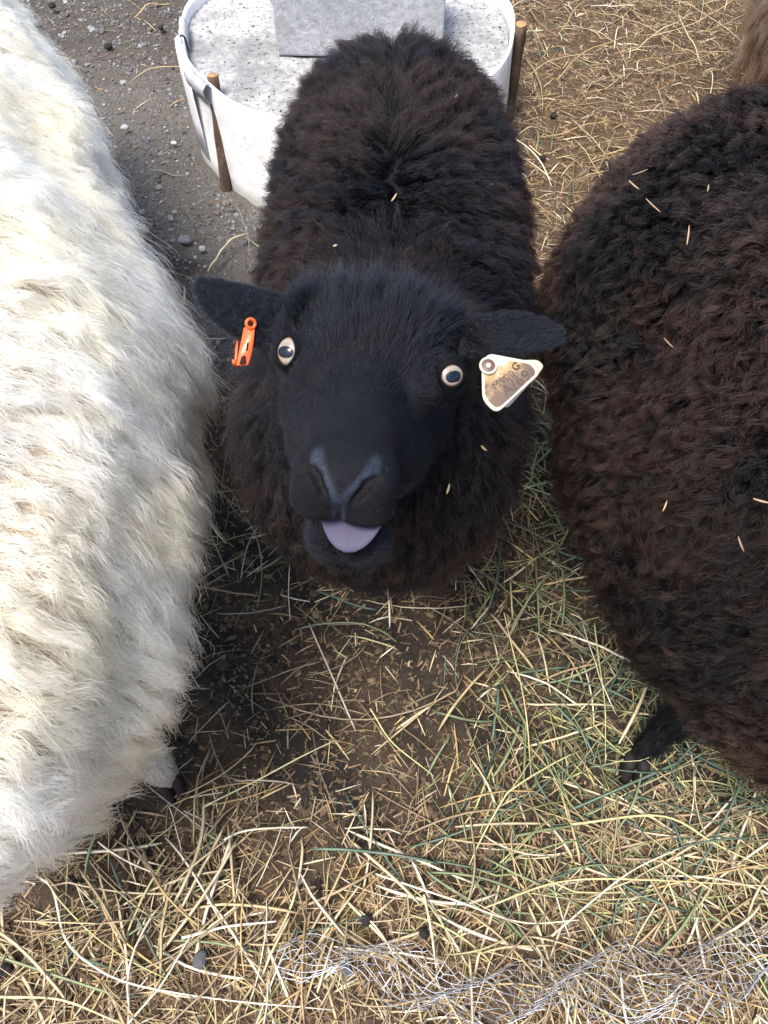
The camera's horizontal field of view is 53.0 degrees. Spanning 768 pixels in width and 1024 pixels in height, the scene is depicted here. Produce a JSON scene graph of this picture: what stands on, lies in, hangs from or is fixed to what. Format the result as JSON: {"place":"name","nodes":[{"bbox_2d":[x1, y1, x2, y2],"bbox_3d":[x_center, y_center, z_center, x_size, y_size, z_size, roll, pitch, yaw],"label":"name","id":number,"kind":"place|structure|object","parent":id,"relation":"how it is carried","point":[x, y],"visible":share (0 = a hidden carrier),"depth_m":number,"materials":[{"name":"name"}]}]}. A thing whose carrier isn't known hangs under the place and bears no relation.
{"place":"outdoors","nodes":[
{"label":"outdoors","id":0,"kind":"place"},
{"bbox_2d":[21,0,261,428],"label":"gravel","id":1,"kind":"structure","parent":0,"point":[91,28],"depth_m":2.03,"materials":[{"name":"grey gravel"}]},
{"bbox_2d":[0,0,767,1023],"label":"ground","id":2,"kind":"structure","parent":0,"point":[214,246],"depth_m":1.29,"materials":[{"name":"brown soil"}]},
{"bbox_2d":[0,960,12,978],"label":"dropping","id":3,"kind":"object","parent":2,"relation":"on","point":[6,966],"visible":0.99,"depth_m":1.06,"materials":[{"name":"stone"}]},
{"bbox_2d":[48,2,55,8],"bbox_3d":[-1.000,-1.526,2.319,0.022,0.014,0.024,0,60,0],"label":"dropping","id":4,"kind":"object","parent":2,"relation":"on","point":[52,5],"visible":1,"depth_m":2.31,"materials":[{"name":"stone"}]},
{"bbox_2d":[91,50,118,57],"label":"twig","id":5,"kind":"object","parent":2,"relation":"on","point":[104,55],"visible":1,"depth_m":2.18,"materials":[{"name":"brown wood"}]},
{"bbox_2d":[104,43,112,49],"bbox_3d":[-0.792,-1.336,2.211,0.024,0.017,0.020,-33,65,-17],"label":"dropping","id":6,"kind":"object","parent":2,"relation":"on","point":[108,46],"visible":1,"depth_m":2.21,"materials":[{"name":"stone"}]},
{"bbox_2d":[0,0,233,915],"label":"sheep","id":7,"kind":"object","parent":2,"relation":"on","point":[106,376],"visible":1,"depth_m":0.79},
{"bbox_2d":[120,124,128,129],"bbox_3d":[-0.681,-1.011,2.022,0.022,0.013,0.020,0,60,0],"label":"stone","id":8,"kind":"object","parent":2,"relation":"on","point":[124,127],"visible":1,"depth_m":2.02,"materials":[{"name":"white stone"}]},
{"bbox_2d":[177,236,191,243],"bbox_3d":[-0.468,-0.639,1.808,0.034,0.012,0.023,0,60,0],"label":"stone","id":9,"kind":"object","parent":2,"relation":"on","point":[184,239],"visible":1,"depth_m":1.80,"materials":[{"name":"grey stone"}]},
{"bbox_2d":[199,246,205,251],"bbox_3d":[-0.423,-0.613,1.792,0.016,0.013,0.017,0,60,0],"label":"stone","id":10,"kind":"object","parent":2,"relation":"on","point":[202,248],"visible":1,"depth_m":1.79,"materials":[{"name":"white stone"}]},
{"bbox_2d":[207,73,230,191],"bbox_3d":[-0.388,-0.885,1.826,0.028,0.278,0.081,8,60,5],"label":"stake","id":11,"kind":"object","parent":2,"relation":"on","point":[224,175],"visible":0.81,"depth_m":1.83,"materials":[{"name":"brown wood"}]},
{"bbox_2d":[175,0,514,207],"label":"tub","id":12,"kind":"object","parent":2,"relation":"on","point":[232,44],"visible":0.27,"depth_m":1.84,"materials":[{"name":"white plastic"}]},
{"bbox_2d":[272,0,445,55],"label":"concrete block","id":13,"kind":"object","parent":12,"relation":"in","point":[307,27],"depth_m":1.76,"materials":[{"name":"grey concrete"}]},
{"bbox_2d":[340,962,350,975],"bbox_3d":[-0.053,0.633,1.066,0.016,0.013,0.016,0,60,0],"label":"stone","id":14,"kind":"object","parent":2,"relation":"on","point":[347,972],"visible":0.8,"depth_m":1.06,"materials":[{"name":"grey stone"}]},
{"bbox_2d":[189,17,567,605],"bbox_3d":[0.011,-0.223,1.102,0.337,0.842,1.004,0,60,0],"label":"sheep","id":15,"kind":"object","parent":2,"relation":"on","point":[367,422],"visible":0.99,"depth_m":0.78},
{"bbox_2d":[232,317,256,367],"bbox_3d":[-0.113,-0.134,0.626,0.022,0.037,0.032,0,60,0],"label":"ear tag","id":16,"kind":"object","parent":15,"relation":"hanging from","point":[246,348],"visible":1,"depth_m":0.62,"materials":[{"name":"orange plastic"}]},
{"bbox_2d":[479,354,542,410],"bbox_3d":[0.098,-0.106,0.614,0.065,0.036,0.038,-38,67,-19],"label":"ear tag","id":17,"kind":"object","parent":15,"relation":"attached to","point":[506,381],"visible":1,"depth_m":0.60,"materials":[{"name":"white plastic"}]},
{"bbox_2d":[0,0,767,1023],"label":"hay","id":18,"kind":"object","parent":2,"relation":"on","point":[544,878],"visible":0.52,"depth_m":1.12},
{"bbox_2d":[0,995,123,1023],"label":"straw stem","id":19,"kind":"object","parent":18,"relation":"on","point":[52,998],"visible":1,"depth_m":1.03,"materials":[{"name":"beige plant"}]},
{"bbox_2d":[128,934,191,1023],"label":"straw stem","id":20,"kind":"object","parent":18,"relation":"on","point":[149,999],"visible":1,"depth_m":1.04,"materials":[{"name":"beige plant"}]},
{"bbox_2d":[37,875,333,1010],"bbox_3d":[-0.298,0.621,1.050,0.468,0.007,0.074,18,62,10],"label":"straw stem","id":21,"kind":"object","parent":18,"relation":"on","point":[94,966],"visible":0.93,"depth_m":1.04,"materials":[{"name":"beige plant"}]},
{"bbox_2d":[182,920,275,939],"bbox_3d":[-0.216,0.580,1.074,0.131,0.007,0.008,-8,60,-5],"label":"straw stem","id":22,"kind":"object","parent":18,"relation":"on","point":[221,927],"visible":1,"depth_m":1.07,"materials":[{"name":"beige plant"}]},
{"bbox_2d":[224,827,307,840],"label":"straw stem","id":23,"kind":"object","parent":18,"relation":"on","point":[242,831],"visible":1,"depth_m":1.14,"materials":[{"name":"beige plant"}]},
{"bbox_2d":[203,740,334,806],"bbox_3d":[-0.173,0.399,1.178,0.217,0.007,0.003,-24,63,-13],"label":"straw stem","id":24,"kind":"object","parent":18,"relation":"on","point":[264,776],"visible":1,"depth_m":1.18,"materials":[{"name":"beige plant"}]},
{"bbox_2d":[370,708,433,775],"bbox_3d":[0.023,0.362,1.200,0.013,0.007,0.143,-39,67,-20],"label":"straw stem","id":25,"kind":"object","parent":18,"relation":"on","point":[394,744],"visible":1,"depth_m":1.20,"materials":[{"name":"beige plant"}]},
{"bbox_2d":[423,894,436,967],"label":"straw stem","id":26,"kind":"object","parent":18,"relation":"on","point":[428,918],"visible":1,"depth_m":1.07,"materials":[{"name":"beige plant"}]},
{"bbox_2d":[376,873,578,923],"bbox_3d":[0.130,0.554,1.089,0.292,0.007,0.022,10,61,6],"label":"straw stem","id":27,"kind":"object","parent":18,"relation":"on","point":[437,894],"visible":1,"depth_m":1.09,"materials":[{"name":"beige plant"}]},
{"bbox_2d":[503,612,530,772],"bbox_3d":[0.219,0.286,1.243,0.010,0.007,0.270,-4,60,-2],"label":"straw stem","id":28,"kind":"object","parent":18,"relation":"on","point":[521,689],"visible":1,"depth_m":1.24,"materials":[{"name":"beige plant"}]},
{"bbox_2d":[594,623,605,759],"bbox_3d":[0.351,0.286,1.244,0.007,0.007,0.224,3,60,1],"label":"straw stem","id":29,"kind":"object","parent":18,"relation":"on","point":[602,687],"visible":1,"depth_m":1.24,"materials":[{"name":"beige plant"}]},
{"bbox_2d":[551,848,679,936],"bbox_3d":[0.330,0.536,1.099,0.229,0.007,0.013,-26,63,-14],"label":"straw stem","id":30,"kind":"object","parent":18,"relation":"on","point":[586,906],"visible":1,"depth_m":1.09,"materials":[{"name":"beige plant"}]},
{"bbox_2d":[484,878,767,908],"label":"straw stem","id":31,"kind":"object","parent":18,"relation":"on","point":[526,891],"visible":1,"depth_m":1.10,"materials":[{"name":"beige plant"}]},
{"bbox_2d":[572,814,767,867],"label":"straw stem","id":32,"kind":"object","parent":18,"relation":"on","point":[642,815],"visible":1,"depth_m":1.14,"materials":[{"name":"beige plant"}]},
{"bbox_2d":[0,0,767,1023],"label":"chaff","id":33,"kind":"object","parent":2,"relation":"on","point":[260,986],"visible":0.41,"depth_m":1.16,"materials":[{"name":"beige plant"}]},
{"bbox_2d":[192,949,207,969],"bbox_3d":[-0.256,0.623,1.072,0.021,0.016,0.025,0,60,0],"label":"stone","id":34,"kind":"object","parent":33,"relation":"on","point":[199,961],"visible":1,"depth_m":1.07,"materials":[{"name":"grey stone"}]},
{"bbox_2d":[360,913,371,925],"bbox_3d":[-0.025,0.580,1.095,0.018,0.016,0.017,0,60,0],"label":"dropping","id":35,"kind":"object","parent":33,"relation":"on","point":[365,921],"visible":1,"depth_m":1.09,"materials":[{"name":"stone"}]},
{"bbox_2d":[419,927,428,939],"bbox_3d":[0.056,0.594,1.086,0.015,0.015,0.016,0,60,0],"label":"dropping","id":36,"kind":"object","parent":33,"relation":"on","point":[423,933],"visible":1,"depth_m":1.08,"materials":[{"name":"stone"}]},
{"bbox_2d":[275,922,767,1023],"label":"wire netting","id":37,"kind":"object","parent":33,"relation":"on","point":[752,985],"visible":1,"depth_m":1.01,"materials":[{"name":"silver metal"}]},
{"bbox_2d":[0,207,767,1023],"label":"soil crumbs","id":38,"kind":"object","parent":2,"relation":"on","point":[224,665],"visible":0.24,"depth_m":1.25,"materials":[{"name":"soil"}]},
{"bbox_2d":[506,20,526,120],"bbox_3d":[0.329,-1.096,1.948,0.030,0.275,0.044,32,65,17],"label":"stake","id":39,"kind":"object","parent":2,"relation":"on","point":[519,41],"visible":0.81,"depth_m":1.90,"materials":[{"name":"brown wood"}]},
{"bbox_2d":[540,155,545,160],"bbox_3d":[0.405,-0.901,1.958,0.017,0.015,0.015,0,60,0],"label":"dropping","id":40,"kind":"object","parent":2,"relation":"on","point":[542,157],"visible":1,"depth_m":1.95,"materials":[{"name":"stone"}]},
{"bbox_2d":[550,112,556,118],"bbox_3d":[0.451,-1.055,2.048,0.019,0.016,0.022,40,68,20],"label":"dropping","id":41,"kind":"object","parent":2,"relation":"on","point":[552,116],"visible":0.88,"depth_m":2.04,"materials":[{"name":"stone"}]},
{"bbox_2d":[531,79,767,800],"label":"sheep","id":42,"kind":"object","parent":2,"relation":"on","point":[649,420],"visible":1,"depth_m":0.83},
{"bbox_2d":[686,225,689,244],"bbox_3d":[0.315,-0.287,0.798,0.003,0.011,0.018,0,60,0],"label":"husk","id":43,"kind":"object","parent":42,"relation":"on","point":[688,234],"visible":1,"depth_m":0.80,"materials":[{"name":"beige plant"}]},
{"bbox_2d":[738,536,743,551],"bbox_3d":[0.317,0.028,0.683,0.006,0.007,0.012,0,60,0],"label":"husk","id":44,"kind":"object","parent":42,"relation":"on","point":[740,543],"visible":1,"depth_m":0.68,"materials":[{"name":"beige plant"}]},
{"bbox_2d":[753,498,767,502],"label":"husk","id":45,"kind":"object","parent":42,"relation":"on","point":[762,501],"visible":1,"depth_m":0.67,"materials":[{"name":"beige plant"}]},
{"bbox_2d":[722,0,767,91],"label":"sheep","id":46,"kind":"object","parent":2,"relation":"on","point":[753,50],"visible":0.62,"depth_m":1.51}
]}

